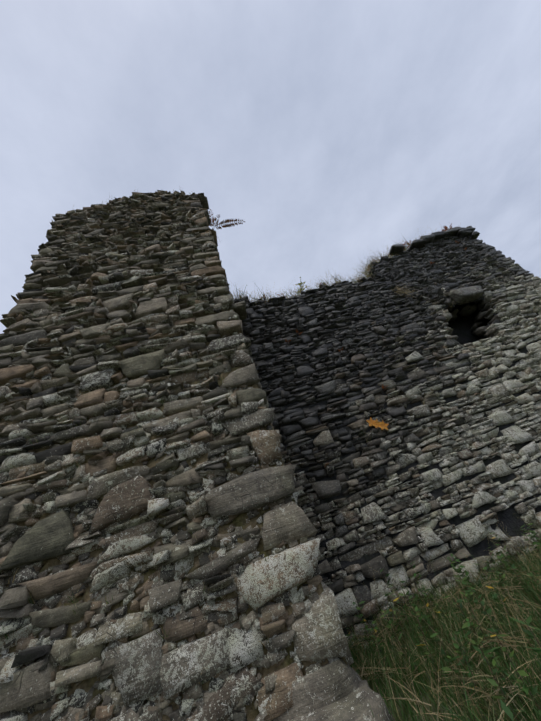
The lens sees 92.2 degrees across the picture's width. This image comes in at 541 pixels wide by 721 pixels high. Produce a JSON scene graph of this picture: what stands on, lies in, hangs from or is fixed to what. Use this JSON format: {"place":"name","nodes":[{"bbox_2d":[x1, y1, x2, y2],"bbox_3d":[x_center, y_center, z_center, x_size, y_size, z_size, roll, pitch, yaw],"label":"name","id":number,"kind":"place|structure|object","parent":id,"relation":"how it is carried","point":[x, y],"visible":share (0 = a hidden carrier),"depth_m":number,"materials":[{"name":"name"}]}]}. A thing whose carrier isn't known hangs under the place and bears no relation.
{"place":"outdoors","nodes":[
{"label":"outdoors","id":0,"kind":"place"},
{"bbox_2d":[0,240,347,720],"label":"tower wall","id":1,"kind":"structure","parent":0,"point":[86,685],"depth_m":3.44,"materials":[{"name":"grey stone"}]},
{"bbox_2d":[0,0,540,333],"label":"sky","id":2,"kind":"structure","parent":0,"point":[334,130],"materials":[{"name":"grey"}]},
{"bbox_2d":[342,496,540,720],"bbox_3d":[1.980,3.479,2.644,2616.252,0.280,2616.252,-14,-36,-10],"label":"ground","id":3,"kind":"structure","parent":0,"point":[425,701],"depth_m":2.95,"materials":[{"name":"green plant"}]},
{"bbox_2d":[0,190,360,720],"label":"tower stones","id":4,"kind":"object","parent":3,"relation":"on","point":[156,671],"visible":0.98,"depth_m":3.72,"materials":[{"name":"grey stone"}]},
{"bbox_2d":[208,209,244,228],"bbox_3d":[-1.829,-5.379,10.328,1.693,2.110,0.454,-14,-36,-10],"label":"fern","id":5,"kind":"object","parent":4,"relation":"attached to","point":[227,221],"visible":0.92,"depth_m":10.39,"materials":[{"name":"plant"}]},
{"bbox_2d":[2,224,536,684],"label":"wall plants","id":6,"kind":"object","parent":4,"relation":"attached to","point":[376,421],"depth_m":10.44,"materials":[{"name":"green plant"}]},
{"bbox_2d":[288,680,394,720],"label":"footing rocks","id":7,"kind":"object","parent":3,"relation":"on","point":[354,705],"visible":0.56,"depth_m":2.48,"materials":[{"name":"stone"}]},
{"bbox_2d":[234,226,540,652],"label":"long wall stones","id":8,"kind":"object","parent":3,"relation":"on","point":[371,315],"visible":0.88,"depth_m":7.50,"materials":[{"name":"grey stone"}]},
{"bbox_2d":[243,245,540,647],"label":"long wall","id":9,"kind":"structure","parent":3,"relation":"on","point":[510,522],"depth_m":6.34,"materials":[{"name":"grey stone"}]},
{"bbox_2d":[296,277,307,294],"bbox_3d":[1.427,-3.078,11.386,0.753,1.464,0.843,-39,-39,23],"label":"plant","id":10,"kind":"object","parent":9,"relation":"on","point":[301,283],"visible":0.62,"depth_m":11.45,"materials":[{"name":"green plant"}]},
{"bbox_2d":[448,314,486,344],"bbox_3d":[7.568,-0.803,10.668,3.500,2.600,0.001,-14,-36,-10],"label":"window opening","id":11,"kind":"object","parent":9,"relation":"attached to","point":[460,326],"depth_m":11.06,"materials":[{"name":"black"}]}
]}

